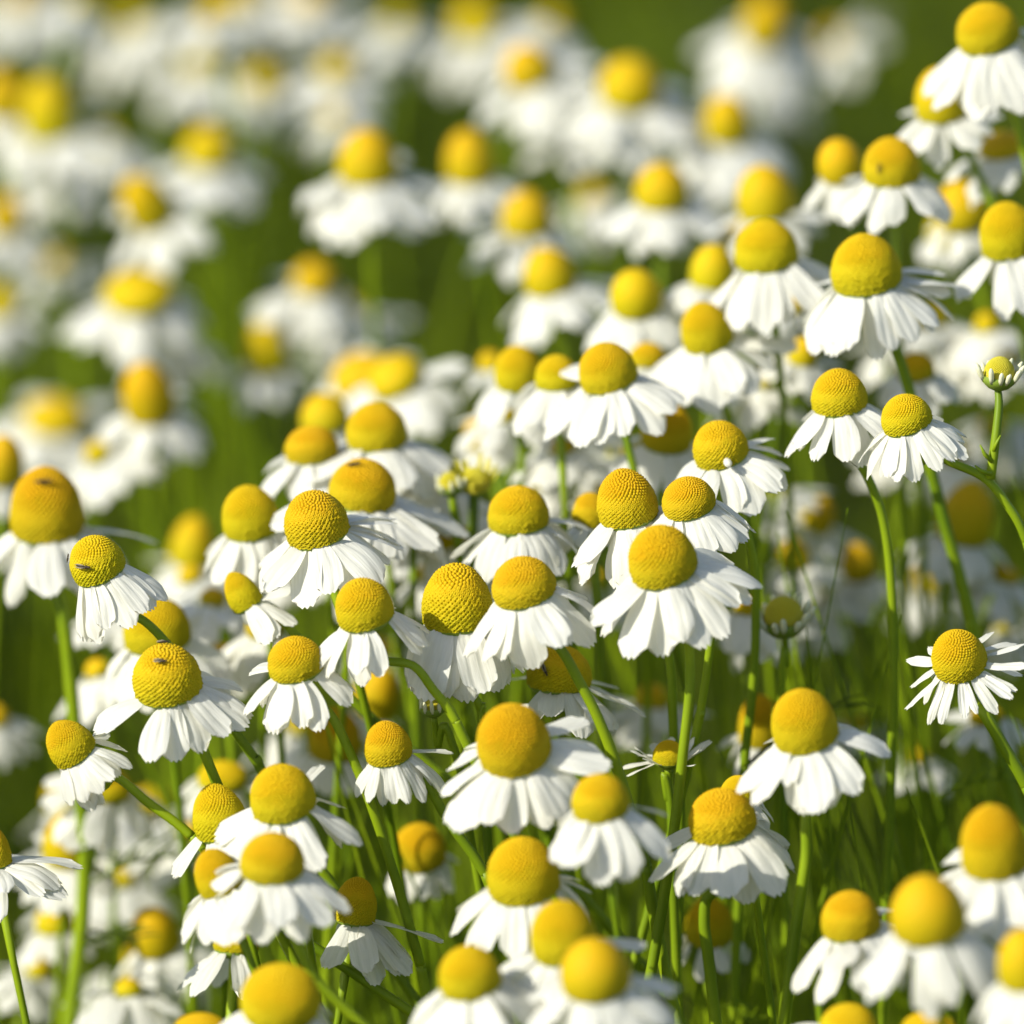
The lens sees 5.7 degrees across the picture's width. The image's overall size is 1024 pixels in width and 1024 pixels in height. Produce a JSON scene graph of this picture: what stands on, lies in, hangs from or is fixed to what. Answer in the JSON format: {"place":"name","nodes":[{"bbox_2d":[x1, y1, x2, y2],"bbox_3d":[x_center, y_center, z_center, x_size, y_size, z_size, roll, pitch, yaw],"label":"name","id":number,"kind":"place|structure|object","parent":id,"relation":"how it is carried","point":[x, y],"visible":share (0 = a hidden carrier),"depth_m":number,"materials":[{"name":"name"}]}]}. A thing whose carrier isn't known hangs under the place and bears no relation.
{"place":"outdoors","nodes":[
{"label":"outdoors","id":0,"kind":"place"},
{"bbox_2d":[0,0,1023,1023],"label":"ground","id":1,"kind":"structure","parent":0,"point":[807,255],"depth_m":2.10,"materials":[{"name":"green plant"}]},
{"bbox_2d":[0,830,82,1023],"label":"chamomile flower","id":2,"kind":"object","parent":1,"relation":"on","point":[27,875],"visible":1,"depth_m":1.20,"materials":[{"name":"white plant"}]},
{"bbox_2d":[0,0,102,1023],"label":"chamomile flower","id":3,"kind":"object","parent":1,"relation":"on","point":[33,35],"visible":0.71,"depth_m":1.52,"materials":[{"name":"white plant"}]},
{"bbox_2d":[0,77,120,1023],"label":"chamomile flower","id":4,"kind":"object","parent":1,"relation":"on","point":[52,119],"visible":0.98,"depth_m":1.40,"materials":[{"name":"white plant"}]},
{"bbox_2d":[0,391,122,1023],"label":"chamomile flower","id":5,"kind":"object","parent":1,"relation":"on","point":[60,433],"visible":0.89,"depth_m":1.38,"materials":[{"name":"white plant"}]},
{"bbox_2d":[14,814,118,1023],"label":"chamomile flower","id":6,"kind":"object","parent":1,"relation":"on","point":[105,887],"visible":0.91,"depth_m":1.26,"materials":[{"name":"white plant"}]},
{"bbox_2d":[0,465,199,1023],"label":"chamomile flower","id":7,"kind":"object","parent":1,"relation":"on","point":[49,529],"visible":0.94,"depth_m":1.24,"materials":[{"name":"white plant"}]},
{"bbox_2d":[40,772,160,874],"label":"chamomile flower","id":8,"kind":"object","parent":1,"relation":"on","point":[100,827],"visible":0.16,"depth_m":1.25,"materials":[{"name":"white plant"}]},
{"bbox_2d":[7,247,195,791],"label":"chamomile flower","id":9,"kind":"object","parent":1,"relation":"on","point":[88,278],"visible":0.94,"depth_m":1.42,"materials":[{"name":"white plant"}]},
{"bbox_2d":[61,269,208,897],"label":"chamomile flower","id":10,"kind":"object","parent":1,"relation":"on","point":[147,314],"visible":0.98,"depth_m":1.35,"materials":[{"name":"white plant"}]},
{"bbox_2d":[84,6,204,930],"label":"chamomile flower","id":11,"kind":"object","parent":1,"relation":"on","point":[142,38],"visible":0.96,"depth_m":1.50,"materials":[{"name":"white plant"}]},
{"bbox_2d":[68,440,226,1002],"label":"chamomile flower","id":12,"kind":"object","parent":1,"relation":"on","point":[103,482],"visible":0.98,"depth_m":1.31,"materials":[{"name":"white plant"}]},
{"bbox_2d":[96,361,207,783],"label":"chamomile flower","id":13,"kind":"object","parent":1,"relation":"on","point":[159,420],"visible":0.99,"depth_m":1.31,"materials":[{"name":"white plant"}]},
{"bbox_2d":[115,906,213,1016],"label":"chamomile flower","id":14,"kind":"object","parent":1,"relation":"on","point":[156,963],"visible":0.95,"depth_m":1.26,"materials":[{"name":"white plant"}]},
{"bbox_2d":[102,599,228,1013],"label":"chamomile flower","id":15,"kind":"object","parent":1,"relation":"on","point":[169,619],"visible":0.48,"depth_m":1.23,"materials":[{"name":"white plant"}]},
{"bbox_2d":[111,174,290,962],"bbox_3d":[-0.043,0.071,1.409,0.018,0.250,0.027,11,22,28],"label":"chamomile flower","id":16,"kind":"object","parent":1,"relation":"on","point":[148,207],"visible":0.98,"depth_m":1.36,"materials":[{"name":"white plant"}]},
{"bbox_2d":[150,125,269,760],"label":"chamomile flower","id":17,"kind":"object","parent":1,"relation":"on","point":[209,161],"visible":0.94,"depth_m":1.40,"materials":[{"name":"white plant"}]},
{"bbox_2d":[93,643,331,1023],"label":"chamomile flower","id":18,"kind":"object","parent":1,"relation":"on","point":[188,699],"visible":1,"depth_m":1.19,"materials":[{"name":"white plant"}]},
{"bbox_2d":[166,2,260,765],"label":"chamomile flower","id":19,"kind":"object","parent":1,"relation":"on","point":[214,18],"visible":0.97,"depth_m":1.41,"materials":[{"name":"white plant"}]},
{"bbox_2d":[181,848,257,973],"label":"chamomile flower","id":20,"kind":"object","parent":1,"relation":"on","point":[203,916],"visible":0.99,"depth_m":1.18,"materials":[{"name":"white plant"}]},
{"bbox_2d":[46,720,425,1021],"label":"chamomile flower","id":21,"kind":"object","parent":1,"relation":"on","point":[90,772],"visible":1,"depth_m":1.19,"materials":[{"name":"white plant"}]},
{"bbox_2d":[176,0,297,800],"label":"chamomile flower","id":22,"kind":"object","parent":1,"relation":"on","point":[246,9],"visible":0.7,"depth_m":1.51,"materials":[{"name":"white plant"}]},
{"bbox_2d":[154,46,334,1018],"bbox_3d":[-0.038,0.038,1.537,0.016,0.229,0.039,16,25,39],"label":"chamomile flower","id":23,"kind":"object","parent":1,"relation":"on","point":[193,82],"visible":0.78,"depth_m":1.49,"materials":[{"name":"white plant"}]},
{"bbox_2d":[69,534,421,1008],"bbox_3d":[-0.018,0.126,1.237,0.071,0.257,0.013,4,19,11],"label":"chamomile flower","id":24,"kind":"object","parent":1,"relation":"on","point":[115,587],"visible":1,"depth_m":1.20,"materials":[{"name":"white plant"}]},
{"bbox_2d":[203,485,289,962],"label":"chamomile flower","id":25,"kind":"object","parent":1,"relation":"on","point":[247,541],"visible":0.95,"depth_m":1.23,"materials":[{"name":"white plant"}]},
{"bbox_2d":[205,66,307,523],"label":"chamomile flower","id":26,"kind":"object","parent":1,"relation":"on","point":[260,89],"visible":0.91,"depth_m":1.48,"materials":[{"name":"white plant"}]},
{"bbox_2d":[216,323,315,615],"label":"chamomile flower","id":27,"kind":"object","parent":1,"relation":"on","point":[268,371],"visible":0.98,"depth_m":1.36,"materials":[{"name":"white plant"}]},
{"bbox_2d":[221,963,331,1023],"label":"chamomile flower","id":28,"kind":"object","parent":1,"relation":"on","point":[280,993],"visible":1,"depth_m":1.16,"materials":[{"name":"plant"}]},
{"bbox_2d":[214,763,362,1019],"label":"chamomile flower","id":29,"kind":"object","parent":1,"relation":"on","point":[284,799],"visible":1,"depth_m":1.18,"materials":[{"name":"white plant"}]},
{"bbox_2d":[210,832,368,1023],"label":"chamomile flower","id":30,"kind":"object","parent":1,"relation":"on","point":[285,890],"visible":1,"depth_m":1.17,"materials":[{"name":"white plant"}]},
{"bbox_2d":[222,0,366,642],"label":"chamomile flower","id":31,"kind":"object","parent":1,"relation":"on","point":[304,24],"visible":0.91,"depth_m":1.50,"materials":[{"name":"white plant"}]},
{"bbox_2d":[261,425,353,1023],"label":"chamomile flower","id":32,"kind":"object","parent":1,"relation":"on","point":[308,450],"visible":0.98,"depth_m":1.24,"materials":[{"name":"white plant"}]},
{"bbox_2d":[248,260,368,958],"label":"chamomile flower","id":33,"kind":"object","parent":1,"relation":"on","point":[306,313],"visible":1,"depth_m":1.37,"materials":[{"name":"white plant"}]},
{"bbox_2d":[276,54,397,973],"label":"chamomile flower","id":34,"kind":"object","parent":1,"relation":"on","point":[331,82],"visible":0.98,"depth_m":1.44,"materials":[{"name":"white plant"}]},
{"bbox_2d":[243,636,433,1016],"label":"chamomile flower","id":35,"kind":"object","parent":1,"relation":"on","point":[291,666],"visible":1,"depth_m":1.19,"materials":[{"name":"white plant"}]},
{"bbox_2d":[258,490,421,1023],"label":"chamomile flower","id":36,"kind":"object","parent":1,"relation":"on","point":[313,557],"visible":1,"depth_m":1.20,"materials":[{"name":"white plant"}]},
{"bbox_2d":[270,458,470,1009],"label":"chamomile flower","id":37,"kind":"object","parent":1,"relation":"on","point":[367,486],"visible":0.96,"depth_m":1.22,"materials":[{"name":"white plant"}]},
{"bbox_2d":[299,128,445,1023],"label":"chamomile flower","id":38,"kind":"object","parent":1,"relation":"on","point":[364,193],"visible":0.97,"depth_m":1.32,"materials":[{"name":"white plant"}]},
{"bbox_2d":[320,877,443,1023],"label":"chamomile flower","id":39,"kind":"object","parent":1,"relation":"on","point":[364,941],"visible":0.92,"depth_m":1.20,"materials":[{"name":"white plant"}]},
{"bbox_2d":[307,402,463,947],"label":"chamomile flower","id":40,"kind":"object","parent":1,"relation":"on","point":[376,431],"visible":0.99,"depth_m":1.24,"materials":[{"name":"white plant"}]},
{"bbox_2d":[344,7,452,441],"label":"chamomile flower","id":41,"kind":"object","parent":1,"relation":"on","point":[399,41],"visible":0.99,"depth_m":1.49,"materials":[{"name":"white plant"}]},
{"bbox_2d":[386,823,458,962],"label":"chamomile flower","id":42,"kind":"object","parent":1,"relation":"on","point":[423,848],"visible":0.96,"depth_m":1.24,"materials":[{"name":"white plant"}]},
{"bbox_2d":[354,720,521,970],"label":"chamomile flower","id":43,"kind":"object","parent":1,"relation":"on","point":[393,762],"visible":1,"depth_m":1.19,"materials":[{"name":"white plant"}]},
{"bbox_2d":[319,577,558,900],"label":"chamomile flower","id":44,"kind":"object","parent":1,"relation":"on","point":[364,609],"visible":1,"depth_m":1.19,"materials":[{"name":"white plant"}]},
{"bbox_2d":[224,572,688,1023],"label":"chamomile flower","id":45,"kind":"object","parent":1,"relation":"on","point":[253,606],"visible":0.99,"depth_m":1.21,"materials":[{"name":"white plant"}]},
{"bbox_2d":[404,562,524,966],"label":"chamomile flower","id":46,"kind":"object","parent":1,"relation":"on","point":[456,603],"visible":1,"depth_m":1.20,"materials":[{"name":"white plant"}]},
{"bbox_2d":[410,945,545,1023],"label":"chamomile flower","id":47,"kind":"object","parent":1,"relation":"on","point":[476,986],"visible":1,"depth_m":1.16,"materials":[{"name":"white plant"}]},
{"bbox_2d":[345,354,611,920],"bbox_3d":[-0.001,0.093,1.351,0.047,0.246,0.018,-15,24,-37],"label":"chamomile flower","id":48,"kind":"object","parent":1,"relation":"on","point":[413,394],"visible":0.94,"depth_m":1.30,"materials":[{"name":"white plant"}]},
{"bbox_2d":[378,8,583,1022],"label":"chamomile flower","id":49,"kind":"object","parent":1,"relation":"on","point":[546,32],"visible":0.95,"depth_m":1.45,"materials":[{"name":"white plant"}]},
{"bbox_2d":[427,130,543,841],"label":"chamomile flower","id":50,"kind":"object","parent":1,"relation":"on","point":[470,168],"visible":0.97,"depth_m":1.34,"materials":[{"name":"white plant"}]},
{"bbox_2d":[430,0,550,738],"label":"chamomile flower","id":51,"kind":"object","parent":1,"relation":"on","point":[480,39],"visible":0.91,"depth_m":1.46,"materials":[{"name":"white plant"}]},
{"bbox_2d":[472,345,539,840],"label":"chamomile flower","id":52,"kind":"object","parent":1,"relation":"on","point":[515,369],"visible":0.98,"depth_m":1.25,"materials":[{"name":"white plant"}]},
{"bbox_2d":[5,0,1022,738],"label":"flower mass","id":53,"kind":"object","parent":1,"relation":"on","point":[377,20],"depth_m":1.93,"materials":[{"name":"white plant"}]},
{"bbox_2d":[450,485,590,848],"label":"chamomile flower","id":54,"kind":"object","parent":1,"relation":"on","point":[521,521],"visible":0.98,"depth_m":1.22,"materials":[{"name":"white plant"}]},
{"bbox_2d":[450,836,591,959],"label":"chamomile flower","id":55,"kind":"object","parent":1,"relation":"on","point":[525,880],"visible":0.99,"depth_m":1.17,"materials":[{"name":"white plant"}]},
{"bbox_2d":[463,189,585,836],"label":"chamomile flower","id":56,"kind":"object","parent":1,"relation":"on","point":[524,223],"visible":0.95,"depth_m":1.32,"materials":[{"name":"white plant"}]},
{"bbox_2d":[440,703,611,1023],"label":"chamomile flower","id":57,"kind":"object","parent":1,"relation":"on","point":[524,768],"visible":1,"depth_m":1.18,"materials":[{"name":"white plant"}]},
{"bbox_2d":[478,44,603,896],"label":"chamomile flower","id":58,"kind":"object","parent":1,"relation":"on","point":[541,82],"visible":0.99,"depth_m":1.37,"materials":[{"name":"white plant"}]},
{"bbox_2d":[507,354,581,907],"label":"chamomile flower","id":59,"kind":"object","parent":1,"relation":"on","point":[554,391],"visible":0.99,"depth_m":1.23,"materials":[{"name":"white plant"}]},
{"bbox_2d":[499,899,645,1023],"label":"chamomile flower","id":60,"kind":"object","parent":1,"relation":"on","point":[560,928],"visible":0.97,"depth_m":1.16,"materials":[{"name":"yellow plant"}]},
{"bbox_2d":[463,556,683,1023],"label":"chamomile flower","id":61,"kind":"object","parent":1,"relation":"on","point":[532,613],"visible":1,"depth_m":1.19,"materials":[{"name":"white plant"}]},
{"bbox_2d":[511,646,645,903],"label":"chamomile flower","id":62,"kind":"object","parent":1,"relation":"on","point":[557,697],"visible":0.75,"depth_m":1.21,"materials":[{"name":"white plant"}]},
{"bbox_2d":[526,937,679,1023],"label":"chamomile flower","id":63,"kind":"object","parent":1,"relation":"on","point":[594,979],"visible":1,"depth_m":1.14,"materials":[{"name":"white plant"}]},
{"bbox_2d":[501,246,706,891],"bbox_3d":[0.019,0.089,1.339,0.041,0.261,0.018,0,19,0],"label":"chamomile flower","id":64,"kind":"object","parent":1,"relation":"on","point":[549,274],"visible":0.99,"depth_m":1.29,"materials":[{"name":"white plant"}]},
{"bbox_2d":[549,773,670,954],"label":"chamomile flower","id":65,"kind":"object","parent":1,"relation":"on","point":[602,824],"visible":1,"depth_m":1.16,"materials":[{"name":"white plant"}]},
{"bbox_2d":[571,468,684,977],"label":"chamomile flower","id":66,"kind":"object","parent":1,"relation":"on","point":[629,509],"visible":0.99,"depth_m":1.20,"materials":[{"name":"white plant"}]},
{"bbox_2d":[565,57,703,914],"bbox_3d":[0.017,0.064,1.403,0.019,0.266,0.024,0,19,0],"label":"chamomile flower","id":67,"kind":"object","parent":1,"relation":"on","point":[634,111],"visible":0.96,"depth_m":1.35,"materials":[{"name":"white plant"}]},
{"bbox_2d":[585,268,686,993],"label":"chamomile flower","id":68,"kind":"object","parent":1,"relation":"on","point":[641,310],"visible":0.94,"depth_m":1.27,"materials":[{"name":"white plant"}]},
{"bbox_2d":[543,342,745,1023],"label":"chamomile flower","id":69,"kind":"object","parent":1,"relation":"on","point":[617,394],"visible":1,"depth_m":1.22,"materials":[{"name":"white plant"}]},
{"bbox_2d":[610,406,705,975],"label":"chamomile flower","id":70,"kind":"object","parent":1,"relation":"on","point":[664,459],"visible":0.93,"depth_m":1.24,"materials":[{"name":"white plant"}]},
{"bbox_2d":[599,162,728,937],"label":"chamomile flower","id":71,"kind":"object","parent":1,"relation":"on","point":[663,213],"visible":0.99,"depth_m":1.30,"materials":[{"name":"white plant"}]},
{"bbox_2d":[590,524,762,992],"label":"chamomile flower","id":72,"kind":"object","parent":1,"relation":"on","point":[674,588],"visible":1,"depth_m":1.19,"materials":[{"name":"white plant"}]},
{"bbox_2d":[629,476,755,975],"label":"chamomile flower","id":73,"kind":"object","parent":1,"relation":"on","point":[697,513],"visible":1,"depth_m":1.20,"materials":[{"name":"white plant"}]},
{"bbox_2d":[663,244,759,1023],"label":"chamomile flower","id":74,"kind":"object","parent":1,"relation":"on","point":[712,269],"visible":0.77,"depth_m":1.27,"materials":[{"name":"white plant"}]},
{"bbox_2d":[648,787,794,1023],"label":"chamomile flower","id":75,"kind":"object","parent":1,"relation":"on","point":[736,850],"visible":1,"depth_m":1.19,"materials":[{"name":"white plant"}]},
{"bbox_2d":[646,301,799,1013],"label":"chamomile flower","id":76,"kind":"object","parent":1,"relation":"on","point":[706,368],"visible":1,"depth_m":1.24,"materials":[{"name":"white plant"}]},
{"bbox_2d":[660,93,839,1003],"bbox_3d":[0.036,0.065,1.409,0.017,0.262,0.040,14,23,35],"label":"chamomile flower","id":77,"kind":"object","parent":1,"relation":"on","point":[703,161],"visible":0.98,"depth_m":1.36,"materials":[{"name":"white plant"}]},
{"bbox_2d":[692,0,823,974],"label":"chamomile flower","id":78,"kind":"object","parent":1,"relation":"on","point":[737,65],"visible":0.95,"depth_m":1.43,"materials":[{"name":"white plant"}]},
{"bbox_2d":[703,165,826,1022],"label":"chamomile flower","id":79,"kind":"object","parent":1,"relation":"on","point":[765,192],"visible":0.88,"depth_m":1.28,"materials":[{"name":"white plant"}]},
{"bbox_2d":[709,219,831,983],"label":"chamomile flower","id":80,"kind":"object","parent":1,"relation":"on","point":[774,273],"visible":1,"depth_m":1.24,"materials":[{"name":"white plant"}]},
{"bbox_2d":[676,420,881,1023],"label":"chamomile flower","id":81,"kind":"object","parent":1,"relation":"on","point":[737,470],"visible":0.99,"depth_m":1.21,"materials":[{"name":"white plant"}]},
{"bbox_2d":[760,592,815,1023],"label":"chamomile bud","id":82,"kind":"object","parent":1,"relation":"on","point":[785,618],"visible":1,"depth_m":1.22,"materials":[{"name":"green plant"}]},
{"bbox_2d":[736,688,890,1023],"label":"chamomile flower","id":83,"kind":"object","parent":1,"relation":"on","point":[807,759],"visible":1,"depth_m":1.18,"materials":[{"name":"white plant"}]},
{"bbox_2d":[784,368,898,1023],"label":"chamomile flower","id":84,"kind":"object","parent":1,"relation":"on","point":[845,414],"visible":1,"depth_m":1.21,"materials":[{"name":"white plant"}]},
{"bbox_2d":[791,890,916,1023],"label":"chamomile flower","id":85,"kind":"object","parent":1,"relation":"on","point":[857,931],"visible":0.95,"depth_m":1.17,"materials":[{"name":"white plant"}]},
{"bbox_2d":[829,137,952,1023],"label":"chamomile flower","id":86,"kind":"object","parent":1,"relation":"on","point":[897,158],"visible":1,"depth_m":1.24,"materials":[{"name":"white plant"}]},
{"bbox_2d":[803,138,985,804],"bbox_3d":[0.055,0.083,1.324,0.012,0.283,0.051,16,25,39],"label":"chamomile flower","id":87,"kind":"object","parent":1,"relation":"on","point":[839,160],"visible":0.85,"depth_m":1.26,"materials":[{"name":"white plant"}]},
{"bbox_2d":[801,233,1023,827],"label":"chamomile flower","id":88,"kind":"object","parent":1,"relation":"on","point":[872,289],"visible":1,"depth_m":1.22,"materials":[{"name":"white plant"}]},
{"bbox_2d":[875,352,960,1012],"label":"chamomile flower","id":89,"kind":"object","parent":1,"relation":"on","point":[932,386],"visible":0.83,"depth_m":1.25,"materials":[{"name":"white plant"}]},
{"bbox_2d":[852,874,998,1023],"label":"chamomile flower","id":90,"kind":"object","parent":1,"relation":"on","point":[929,921],"visible":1,"depth_m":1.14,"materials":[{"name":"white plant"}]},
{"bbox_2d":[845,304,1019,1023],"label":"chamomile flower","id":91,"kind":"object","parent":1,"relation":"on","point":[939,344],"visible":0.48,"depth_m":1.30,"materials":[{"name":"white plant"}]},
{"bbox_2d":[858,356,1023,547],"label":"chamomile flower","id":92,"kind":"object","parent":1,"relation":"on","point":[914,435],"visible":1,"depth_m":1.20,"materials":[{"name":"white plant"}]},
{"bbox_2d":[895,480,1011,1014],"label":"chamomile flower","id":93,"kind":"object","parent":1,"relation":"on","point":[969,505],"visible":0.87,"depth_m":1.27,"materials":[{"name":"white plant"}]},
{"bbox_2d":[898,66,1023,354],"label":"chamomile flower","id":94,"kind":"object","parent":1,"relation":"on","point":[930,137],"visible":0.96,"depth_m":1.25,"materials":[{"name":"white plant"}]},
{"bbox_2d":[905,629,1023,793],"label":"chamomile flower","id":95,"kind":"object","parent":1,"relation":"on","point":[959,657],"visible":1,"depth_m":1.20,"materials":[{"name":"white plant"}]},
{"bbox_2d":[922,1,1023,168],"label":"chamomile flower","id":96,"kind":"object","parent":1,"relation":"on","point":[978,73],"visible":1,"depth_m":1.24,"materials":[{"name":"white plant"}]},
{"bbox_2d":[926,180,1023,585],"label":"chamomile flower","id":97,"kind":"object","parent":1,"relation":"on","point":[962,228],"visible":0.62,"depth_m":1.29,"materials":[{"name":"white plant"}]},
{"bbox_2d":[939,312,1023,959],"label":"chamomile flower","id":98,"kind":"object","parent":1,"relation":"on","point":[990,339],"visible":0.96,"depth_m":1.29,"materials":[{"name":"white plant"}]},
{"bbox_2d":[940,804,1023,944],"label":"chamomile flower","id":99,"kind":"object","parent":1,"relation":"on","point":[985,880],"visible":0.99,"depth_m":1.15,"materials":[{"name":"white plant"}]},
{"bbox_2d":[954,201,1023,347],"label":"chamomile flower","id":100,"kind":"object","parent":1,"relation":"on","point":[1001,239],"visible":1,"depth_m":1.23,"materials":[{"name":"white plant"}]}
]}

